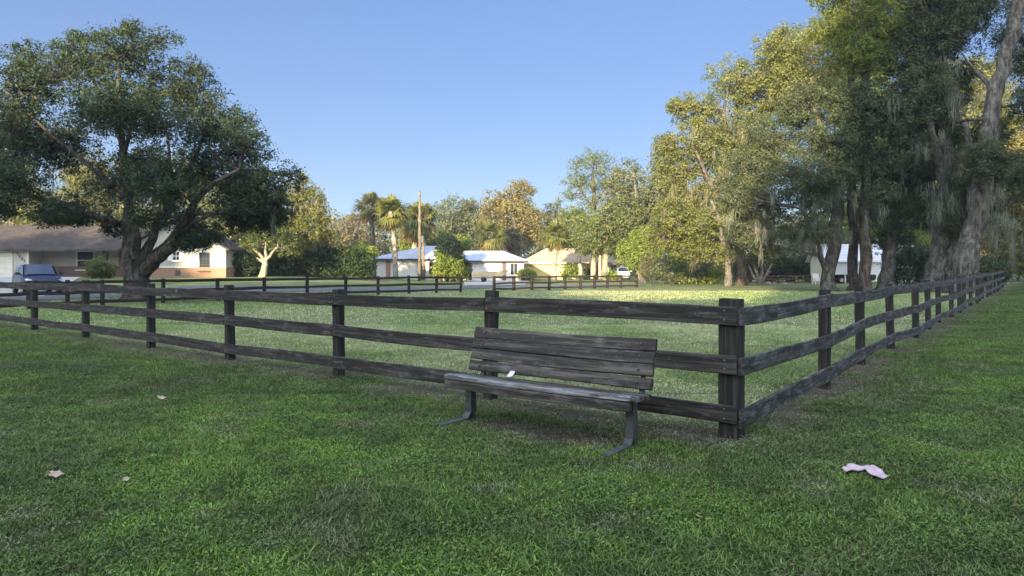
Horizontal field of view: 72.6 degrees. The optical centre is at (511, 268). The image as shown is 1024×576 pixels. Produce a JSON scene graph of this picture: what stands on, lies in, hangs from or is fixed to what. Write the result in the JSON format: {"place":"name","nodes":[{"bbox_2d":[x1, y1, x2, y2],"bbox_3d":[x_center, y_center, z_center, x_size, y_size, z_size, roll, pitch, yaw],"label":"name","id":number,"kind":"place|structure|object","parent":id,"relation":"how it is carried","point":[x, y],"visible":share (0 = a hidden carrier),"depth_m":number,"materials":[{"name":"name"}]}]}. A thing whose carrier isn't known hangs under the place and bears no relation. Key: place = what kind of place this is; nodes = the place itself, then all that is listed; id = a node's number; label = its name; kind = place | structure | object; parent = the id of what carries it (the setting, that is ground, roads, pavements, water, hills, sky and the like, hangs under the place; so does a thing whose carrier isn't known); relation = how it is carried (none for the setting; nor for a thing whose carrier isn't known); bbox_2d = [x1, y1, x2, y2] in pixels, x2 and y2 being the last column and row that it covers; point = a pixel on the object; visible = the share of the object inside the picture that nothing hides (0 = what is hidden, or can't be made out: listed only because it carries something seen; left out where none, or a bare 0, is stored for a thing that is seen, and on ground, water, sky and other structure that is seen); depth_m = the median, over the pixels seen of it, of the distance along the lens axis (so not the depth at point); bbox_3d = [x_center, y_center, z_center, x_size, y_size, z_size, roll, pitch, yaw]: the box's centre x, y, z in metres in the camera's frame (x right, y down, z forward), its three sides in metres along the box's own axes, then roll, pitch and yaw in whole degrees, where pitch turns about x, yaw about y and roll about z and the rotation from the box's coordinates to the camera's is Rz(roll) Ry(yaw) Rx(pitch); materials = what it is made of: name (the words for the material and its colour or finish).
{"place":"outdoors","nodes":[
{"label":"outdoors","id":0,"kind":"place"},
{"bbox_2d":[0,277,79,295],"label":"driveway","id":1,"kind":"structure","parent":0,"point":[5,279],"depth_m":50.89,"materials":[{"name":"concrete"}]},
{"bbox_2d":[12,264,62,292],"bbox_3d":[-26.867,0.553,39.478,2.240,1.660,4.562,0,0,-44],"label":"parked car","id":2,"kind":"object","parent":1,"relation":"on","point":[38,272],"visible":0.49,"depth_m":38.71,"materials":[{"name":"blue paint"}]},
{"bbox_2d":[0,284,645,299],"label":"road","id":3,"kind":"structure","parent":0,"point":[72,296],"depth_m":46.79,"materials":[{"name":"grey asphalt"}]},
{"bbox_2d":[397,228,475,250],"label":"shrub","id":4,"kind":"object","parent":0,"point":[466,243],"visible":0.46,"depth_m":102.49,"materials":[{"name":"green plant"}]},
{"bbox_2d":[464,280,529,284],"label":"yard drive","id":5,"kind":"structure","parent":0,"point":[478,282],"depth_m":72.11,"materials":[{"name":"concrete"}]},
{"bbox_2d":[473,277,491,281],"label":"trailer","id":6,"kind":"object","parent":5,"relation":"on","point":[483,279],"visible":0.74,"depth_m":75.14,"materials":[{"name":"metal"}]},
{"bbox_2d":[469,269,507,277],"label":"jon boat","id":7,"kind":"object","parent":6,"relation":"on","point":[489,274],"visible":0.98,"depth_m":75.41,"materials":[{"name":"beige metal"}]},
{"bbox_2d":[0,272,1023,575],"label":"lawn","id":8,"kind":"structure","parent":0,"point":[538,430],"depth_m":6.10,"materials":[{"name":"green plant"}]},
{"bbox_2d":[0,154,58,224],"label":"broadleaf tree","id":9,"kind":"object","parent":8,"relation":"on","point":[14,220],"visible":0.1,"depth_m":91.75,"materials":[{"name":"green plant"}]},
{"bbox_2d":[48,470,63,476],"bbox_3d":[-3.129,1.404,4.789,0.096,0.012,0.069,6,27,-15],"label":"fallen leaf","id":10,"kind":"object","parent":8,"relation":"on","point":[56,473],"visible":1,"depth_m":4.79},
{"bbox_2d":[21,146,122,224],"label":"broadleaf tree","id":11,"kind":"object","parent":8,"relation":"on","point":[71,177],"visible":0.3,"depth_m":87.10,"materials":[{"name":"green plant"}]},
{"bbox_2d":[81,253,120,277],"bbox_3d":[-33.297,-0.259,56.385,2.840,2.204,2.847,0,0,0],"label":"shrub","id":12,"kind":"object","parent":8,"relation":"on","point":[96,268],"visible":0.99,"depth_m":56.18,"materials":[{"name":"green plant"}]},
{"bbox_2d":[0,219,246,276],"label":"ranch house","id":13,"kind":"structure","parent":8,"relation":"on","point":[65,250],"depth_m":60.65,"materials":[{"name":"beige"}]},
{"bbox_2d":[0,253,10,276],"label":"garage door","id":14,"kind":"structure","parent":13,"relation":"in","point":[5,258],"depth_m":60.12,"materials":[{"name":"paint"}]},
{"bbox_2d":[75,251,94,270],"bbox_3d":[-37.651,-0.712,61.545,1.731,1.744,0.170,0,0,0],"label":"window","id":15,"kind":"structure","parent":13,"relation":"in","point":[84,255],"depth_m":61.58,"materials":[{"name":"grey glass"}]},
{"bbox_2d":[119,253,122,276],"bbox_3d":[-34.459,-0.361,61.549,0.440,2.141,0.097,0,0,0],"label":"door","id":16,"kind":"structure","parent":13,"relation":"in","point":[120,254],"depth_m":61.50,"materials":[{"name":"metal"}]},
{"bbox_2d":[171,251,180,261],"bbox_3d":[-28.583,-1.042,59.345,0.823,0.918,0.170,0,0,0],"label":"window","id":17,"kind":"structure","parent":13,"relation":"in","point":[175,257],"depth_m":59.38,"materials":[{"name":"white glass"}]},
{"bbox_2d":[198,252,210,271],"bbox_3d":[-26.161,-0.561,59.345,1.098,1.661,0.170,0,0,0],"label":"window","id":18,"kind":"structure","parent":13,"relation":"in","point":[204,258],"depth_m":59.38,"materials":[{"name":"grey glass"}]},
{"bbox_2d":[0,17,307,298],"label":"broadleaf tree","id":19,"kind":"object","parent":8,"relation":"on","point":[119,111],"visible":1,"depth_m":30.04,"materials":[{"name":"green plant"}]},
{"bbox_2d":[101,147,207,224],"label":"broadleaf tree","id":20,"kind":"object","parent":8,"relation":"on","point":[121,210],"visible":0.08,"depth_m":88.50,"materials":[{"name":"green plant"}]},
{"bbox_2d":[186,172,263,255],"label":"broadleaf tree","id":21,"kind":"object","parent":8,"relation":"on","point":[239,237],"visible":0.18,"depth_m":81.14,"materials":[{"name":"green plant"}]},
{"bbox_2d":[0,275,461,308],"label":"rail fence","id":22,"kind":"object","parent":8,"relation":"on","point":[103,301],"visible":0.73,"depth_m":32.96,"materials":[{"name":"wood"}]},
{"bbox_2d":[231,251,259,276],"bbox_3d":[-23.832,-0.483,61.814,2.923,2.572,2.459,0,0,-19],"label":"shrub","id":23,"kind":"object","parent":8,"relation":"on","point":[241,263],"visible":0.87,"depth_m":61.50,"materials":[{"name":"green plant"}]},
{"bbox_2d":[238,221,301,276],"bbox_3d":[-21.798,-1.879,62.829,5.497,5.632,4.270,0,0,-31],"label":"sycamore tree","id":24,"kind":"object","parent":8,"relation":"on","point":[264,241],"visible":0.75,"depth_m":62.19,"materials":[{"name":"green plant"}]},
{"bbox_2d":[242,170,341,275],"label":"broadleaf tree","id":25,"kind":"object","parent":8,"relation":"on","point":[313,212],"visible":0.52,"depth_m":69.07,"materials":[{"name":"green plant"}]},
{"bbox_2d":[243,241,378,276],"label":"hedge","id":26,"kind":"object","parent":8,"relation":"on","point":[313,264],"visible":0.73,"depth_m":69.37,"materials":[{"name":"green plant"}]},
{"bbox_2d":[327,240,380,277],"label":"shrub","id":27,"kind":"object","parent":8,"relation":"on","point":[371,251],"visible":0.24,"depth_m":73.97,"materials":[{"name":"green plant"}]},
{"bbox_2d":[326,208,382,254],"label":"broadleaf tree","id":28,"kind":"object","parent":8,"relation":"on","point":[358,232],"visible":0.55,"depth_m":111.72,"materials":[{"name":"green plant"}]},
{"bbox_2d":[351,190,386,276],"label":"fan palm","id":29,"kind":"object","parent":8,"relation":"on","point":[370,199],"visible":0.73,"depth_m":83.56,"materials":[{"name":"green plant"}]},
{"bbox_2d":[0,280,744,439],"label":"rail fence","id":30,"kind":"object","parent":8,"relation":"on","point":[723,363],"visible":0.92,"depth_m":8.56,"materials":[{"name":"brown wood"}]},
{"bbox_2d":[370,193,412,279],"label":"fan palm","id":31,"kind":"object","parent":8,"relation":"on","point":[391,220],"visible":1,"depth_m":81.39,"materials":[{"name":"green plant"}]},
{"bbox_2d":[398,217,432,248],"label":"fan palm","id":32,"kind":"object","parent":8,"relation":"on","point":[414,243],"visible":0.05,"depth_m":99.20,"materials":[{"name":"green plant"}]},
{"bbox_2d":[397,202,439,246],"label":"fan palm","id":33,"kind":"object","parent":8,"relation":"on","point":[428,214],"visible":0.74,"depth_m":95.84,"materials":[{"name":"green plant"}]},
{"bbox_2d":[418,191,423,280],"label":"utility pole","id":34,"kind":"object","parent":8,"relation":"on","point":[420,239],"visible":0.91,"depth_m":79.87,"materials":[{"name":"brown wood"}]},
{"bbox_2d":[422,243,424,279],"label":"wooden post","id":35,"kind":"object","parent":8,"relation":"on","point":[423,264],"visible":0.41,"depth_m":85.87,"materials":[{"name":"brown wood"}]},
{"bbox_2d":[429,249,472,281],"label":"shrub","id":36,"kind":"object","parent":8,"relation":"on","point":[444,266],"visible":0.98,"depth_m":76.98,"materials":[{"name":"green plant"}]},
{"bbox_2d":[433,234,470,280],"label":"evergreen shrub","id":37,"kind":"object","parent":8,"relation":"on","point":[451,246],"visible":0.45,"depth_m":79.26,"materials":[{"name":"green plant"}]},
{"bbox_2d":[376,246,528,279],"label":"ranch house","id":38,"kind":"structure","parent":8,"relation":"on","point":[479,261],"depth_m":87.92,"materials":[{"name":"white paint"}]},
{"bbox_2d":[392,263,416,279],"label":"garage door","id":39,"kind":"structure","parent":38,"relation":"in","point":[404,269],"depth_m":87.95,"materials":[{"name":"white metal"}]},
{"bbox_2d":[428,262,435,275],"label":"window","id":40,"kind":"structure","parent":38,"relation":"in","point":[430,263],"depth_m":87.97,"materials":[{"name":"grey glass"}]},
{"bbox_2d":[473,264,499,279],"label":"garage door","id":41,"kind":"structure","parent":38,"relation":"in","point":[476,267],"depth_m":85.95,"materials":[{"name":"white metal"}]},
{"bbox_2d":[509,263,517,275],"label":"window","id":42,"kind":"structure","parent":38,"relation":"in","point":[513,266],"depth_m":85.98,"materials":[{"name":"white glass"}]},
{"bbox_2d":[428,191,487,250],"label":"oak tree","id":43,"kind":"object","parent":8,"relation":"on","point":[459,222],"visible":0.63,"depth_m":120.67,"materials":[{"name":"green plant"}]},
{"bbox_2d":[472,219,511,251],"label":"fan palm","id":44,"kind":"object","parent":8,"relation":"on","point":[493,231],"visible":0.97,"depth_m":97.88,"materials":[{"name":"green plant"}]},
{"bbox_2d":[474,177,548,253],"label":"broadleaf tree","id":45,"kind":"object","parent":8,"relation":"on","point":[504,210],"visible":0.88,"depth_m":111.68,"materials":[{"name":"green plant"}]},
{"bbox_2d":[0,286,1023,324],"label":"grass","id":46,"kind":"structure","parent":8,"relation":"on","point":[626,297],"depth_m":26.83,"materials":[{"name":"green plant"}]},
{"bbox_2d":[0,200,1023,275],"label":"woods","id":47,"kind":"object","parent":8,"relation":"on","point":[387,248],"visible":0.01,"depth_m":143.31,"materials":[{"name":"green plant"}]},
{"bbox_2d":[503,225,529,254],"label":"broadleaf tree","id":48,"kind":"object","parent":8,"relation":"on","point":[514,244],"visible":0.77,"depth_m":104.99,"materials":[{"name":"green plant"}]},
{"bbox_2d":[514,266,538,280],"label":"shrub","id":49,"kind":"object","parent":8,"relation":"on","point":[523,272],"visible":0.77,"depth_m":83.61,"materials":[{"name":"green plant"}]},
{"bbox_2d":[438,326,657,456],"bbox_3d":[0.234,1.014,6.171,1.981,0.872,0.737,0,0,37],"label":"park bench","id":50,"kind":"object","parent":8,"relation":"on","point":[601,352],"visible":1,"depth_m":6.17,"materials":[{"name":"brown wood"}]},
{"bbox_2d":[506,371,514,376],"bbox_3d":[-0.017,0.981,6.501,0.060,0.045,0.145,0,0,28],"label":"paper scrap","id":51,"kind":"object","parent":50,"relation":"on","point":[511,374],"visible":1,"depth_m":6.52,"materials":[{"name":"white paper"}]},
{"bbox_2d":[540,220,568,279],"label":"fan palm","id":52,"kind":"object","parent":8,"relation":"on","point":[553,242],"visible":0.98,"depth_m":87.34,"materials":[{"name":"green plant"}]},
{"bbox_2d":[542,197,567,233],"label":"broadleaf tree","id":53,"kind":"object","parent":8,"relation":"on","point":[550,214],"visible":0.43,"depth_m":122.79,"materials":[{"name":"green plant"}]},
{"bbox_2d":[492,274,637,290],"bbox_3d":[4.284,1.013,49.136,14.578,1.178,0.413,0,0,-41],"label":"rail fence","id":54,"kind":"object","parent":8,"relation":"on","point":[564,281],"visible":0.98,"depth_m":48.42,"materials":[{"name":"wood"}]},
{"bbox_2d":[559,260,585,279],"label":"shrub","id":55,"kind":"object","parent":8,"relation":"on","point":[570,270],"visible":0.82,"depth_m":90.65,"materials":[{"name":"green plant"}]},
{"bbox_2d":[524,248,626,278],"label":"ranch house","id":56,"kind":"structure","parent":8,"relation":"on","point":[541,262],"depth_m":97.57,"materials":[{"name":"yellow paint"}]},
{"bbox_2d":[529,266,551,278],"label":"garage door","id":57,"kind":"structure","parent":56,"relation":"in","point":[543,270],"depth_m":96.95,"materials":[{"name":"yellow paint"}]},
{"bbox_2d":[577,256,582,279],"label":"palm stump","id":58,"kind":"object","parent":8,"relation":"on","point":[579,264],"visible":0.87,"depth_m":87.81,"materials":[{"name":"beige plant"}]},
{"bbox_2d":[582,265,597,279],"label":"shrub","id":59,"kind":"object","parent":8,"relation":"on","point":[587,270],"visible":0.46,"depth_m":92.79,"materials":[{"name":"green plant"}]},
{"bbox_2d":[558,144,626,253],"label":"broadleaf tree","id":60,"kind":"object","parent":8,"relation":"on","point":[593,158],"visible":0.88,"depth_m":98.83,"materials":[{"name":"green plant"}]},
{"bbox_2d":[554,192,647,279],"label":"broadleaf tree","id":61,"kind":"object","parent":8,"relation":"on","point":[601,241],"visible":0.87,"depth_m":89.03,"materials":[{"name":"green plant"}]},
{"bbox_2d":[601,267,620,279],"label":"shrub","id":62,"kind":"object","parent":8,"relation":"on","point":[610,273],"visible":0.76,"depth_m":87.69,"materials":[{"name":"green plant"}]},
{"bbox_2d":[616,267,630,279],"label":"parked car","id":63,"kind":"object","parent":8,"relation":"on","point":[622,270],"visible":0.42,"depth_m":92.88,"materials":[{"name":"white paint"}]},
{"bbox_2d":[612,224,666,282],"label":"broadleaf tree","id":64,"kind":"object","parent":8,"relation":"on","point":[632,254],"visible":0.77,"depth_m":71.35,"materials":[{"name":"green plant"}]},
{"bbox_2d":[593,132,688,279],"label":"oak tree","id":65,"kind":"object","parent":8,"relation":"on","point":[647,195],"visible":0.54,"depth_m":89.25,"materials":[{"name":"green plant"}]},
{"bbox_2d":[637,253,654,283],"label":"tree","id":66,"kind":"object","parent":8,"relation":"on","point":[648,258],"visible":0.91,"depth_m":67.90,"materials":[{"name":"green plant"}]},
{"bbox_2d":[641,273,671,285],"bbox_3d":[11.799,0.975,57.502,0.324,1.150,5.281,0,0,40],"label":"rail fence","id":67,"kind":"object","parent":8,"relation":"on","point":[653,275],"visible":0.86,"depth_m":58.58,"materials":[{"name":"wood"}]},
{"bbox_2d":[644,258,686,283],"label":"shrub","id":68,"kind":"object","parent":8,"relation":"on","point":[662,272],"visible":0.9,"depth_m":65.11,"materials":[{"name":"green plant"}]},
{"bbox_2d":[661,253,699,283],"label":"shrub","id":69,"kind":"object","parent":8,"relation":"on","point":[688,281],"visible":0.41,"depth_m":67.13,"materials":[{"name":"green plant"}]},
{"bbox_2d":[678,258,711,283],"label":"shrub","id":70,"kind":"object","parent":8,"relation":"on","point":[695,270],"visible":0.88,"depth_m":65.39,"materials":[{"name":"green plant"}]},
{"bbox_2d":[642,194,753,286],"bbox_3d":[15.704,-2.187,57.468,9.992,7.664,6.383,0,0,-17],"label":"oak tree","id":71,"kind":"object","parent":8,"relation":"on","point":[695,231],"visible":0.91,"depth_m":56.61,"materials":[{"name":"green plant"}]},
{"bbox_2d":[694,262,724,283],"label":"shrub","id":72,"kind":"object","parent":8,"relation":"on","point":[711,277],"visible":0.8,"depth_m":65.69,"materials":[{"name":"green plant"}]},
{"bbox_2d":[721,249,768,281],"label":"shrub","id":73,"kind":"object","parent":8,"relation":"on","point":[735,268],"visible":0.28,"depth_m":73.40,"materials":[{"name":"green plant"}]},
{"bbox_2d":[650,4,860,284],"bbox_3d":[22.354,-10.725,62.946,19.402,24.966,12.700,0,0,24],"label":"oak tree","id":74,"kind":"object","parent":8,"relation":"on","point":[785,59],"visible":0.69,"depth_m":60.92,"materials":[{"name":"green plant"}]},
{"bbox_2d":[746,250,774,284],"bbox_3d":[22.291,-0.240,62.522,3.215,3.734,2.606,0,0,0],"label":"tree","id":75,"kind":"object","parent":8,"relation":"on","point":[758,279],"visible":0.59,"depth_m":62.87,"materials":[{"name":"grey plant"}]},
{"bbox_2d":[746,275,810,283],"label":"rail fence","id":76,"kind":"object","parent":8,"relation":"on","point":[794,279],"visible":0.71,"depth_m":68.25,"materials":[{"name":"brown wood"}]},
{"bbox_2d":[753,245,809,281],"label":"shrub","id":77,"kind":"object","parent":8,"relation":"on","point":[780,262],"visible":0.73,"depth_m":74.14,"materials":[{"name":"green plant"}]},
{"bbox_2d":[709,71,923,291],"bbox_3d":[18.821,-5.396,45.062,11.882,14.393,9.220,0,0,0],"label":"oak tree","id":78,"kind":"object","parent":8,"relation":"on","point":[830,177],"visible":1,"depth_m":43.69,"materials":[{"name":"green plant"}]},
{"bbox_2d":[812,273,820,284],"bbox_3d":[27.605,0.925,63.065,0.730,1.050,0.830,0,0,0],"label":"lawn chair","id":79,"kind":"object","parent":8,"relation":"on","point":[815,278],"visible":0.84,"depth_m":63.32,"materials":[{"name":"white plastic"}]},
{"bbox_2d":[805,244,881,283],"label":"carport","id":80,"kind":"object","parent":8,"relation":"on","point":[841,268],"visible":0.2,"depth_m":68.45,"materials":[{"name":"white metal"}]},
{"bbox_2d":[799,0,900,290],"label":"pine tree","id":81,"kind":"object","parent":8,"relation":"on","point":[852,255],"visible":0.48,"depth_m":46.27,"materials":[{"name":"green plant"}]},
{"bbox_2d":[834,275,875,283],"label":"parked car","id":82,"kind":"object","parent":8,"relation":"on","point":[840,279],"visible":0.21,"depth_m":68.77,"materials":[{"name":"black paint"}]},
{"bbox_2d":[804,0,919,290],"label":"pine tree","id":83,"kind":"object","parent":8,"relation":"on","point":[879,29],"visible":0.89,"depth_m":43.96,"materials":[{"name":"green plant"}]},
{"bbox_2d":[842,463,887,478],"bbox_3d":[2.480,1.413,4.887,0.277,0.026,0.332,0,0,0],"label":"cloth","id":84,"kind":"object","parent":8,"relation":"on","point":[873,470],"visible":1,"depth_m":4.91,"materials":[{"name":"white fabric"}]},
{"bbox_2d":[738,270,1003,428],"bbox_3d":[18.501,0.844,27.986,0.286,1.516,55.238,0,0,37],"label":"rail fence","id":85,"kind":"object","parent":8,"relation":"on","point":[826,340],"visible":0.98,"depth_m":8.78,"materials":[{"name":"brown wood"}]},
{"bbox_2d":[808,62,935,249],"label":"broadleaf tree","id":86,"kind":"object","parent":8,"relation":"on","point":[844,226],"visible":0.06,"depth_m":82.41,"materials":[{"name":"green plant"}]},
{"bbox_2d":[877,240,929,284],"bbox_3d":[34.581,-0.577,60.045,5.847,4.210,4.138,0,0,0],"label":"shrub","id":87,"kind":"object","parent":8,"relation":"on","point":[910,262],"visible":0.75,"depth_m":59.18,"materials":[{"name":"green plant"}]},
{"bbox_2d":[856,30,977,289],"bbox_3d":[25.738,-6.764,45.169,6.802,17.045,7.457,0,0,0],"label":"oak tree","id":88,"kind":"object","parent":8,"relation":"on","point":[889,245],"visible":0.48,"depth_m":44.10,"materials":[{"name":"green plant"}]},
{"bbox_2d":[866,0,1014,291],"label":"oak tree","id":89,"kind":"object","parent":8,"relation":"on","point":[922,14],"visible":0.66,"depth_m":43.37,"materials":[{"name":"green plant"}]},
{"bbox_2d":[907,47,1022,243],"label":"broadleaf tree","id":90,"kind":"object","parent":8,"relation":"on","point":[981,87],"visible":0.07,"depth_m":85.41,"materials":[{"name":"green plant"}]},
{"bbox_2d":[910,0,1023,293],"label":"oak tree","id":91,"kind":"object","parent":8,"relation":"on","point":[989,159],"visible":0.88,"depth_m":40.80,"materials":[{"name":"green plant"}]},
{"bbox_2d":[979,255,1017,286],"bbox_3d":[38.611,0.150,56.035,4.196,2.739,2.610,0,0,0],"label":"shrub","id":92,"kind":"object","parent":8,"relation":"on","point":[991,264],"visible":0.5,"depth_m":55.63,"materials":[{"name":"green plant"}]},
{"bbox_2d":[979,119,1023,281],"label":"oak tree","id":93,"kind":"object","parent":8,"relation":"on","point":[1017,209],"visible":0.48,"depth_m":75.90,"materials":[{"name":"green plant"}]},
{"bbox_2d":[984,246,1023,280],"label":"shrub","id":94,"kind":"object","parent":8,"relation":"on","point":[1020,270],"visible":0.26,"depth_m":85.51,"materials":[{"name":"green plant"}]},
{"bbox_2d":[0,323,1023,394],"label":"grass","id":95,"kind":"structure","parent":0,"point":[882,333],"depth_m":12.08,"materials":[{"name":"green plant"}]},
{"bbox_2d":[0,0,1023,265],"label":"sky","id":96,"kind":"structure","parent":0,"point":[401,98],"materials":[{"name":"blue"}]}
]}

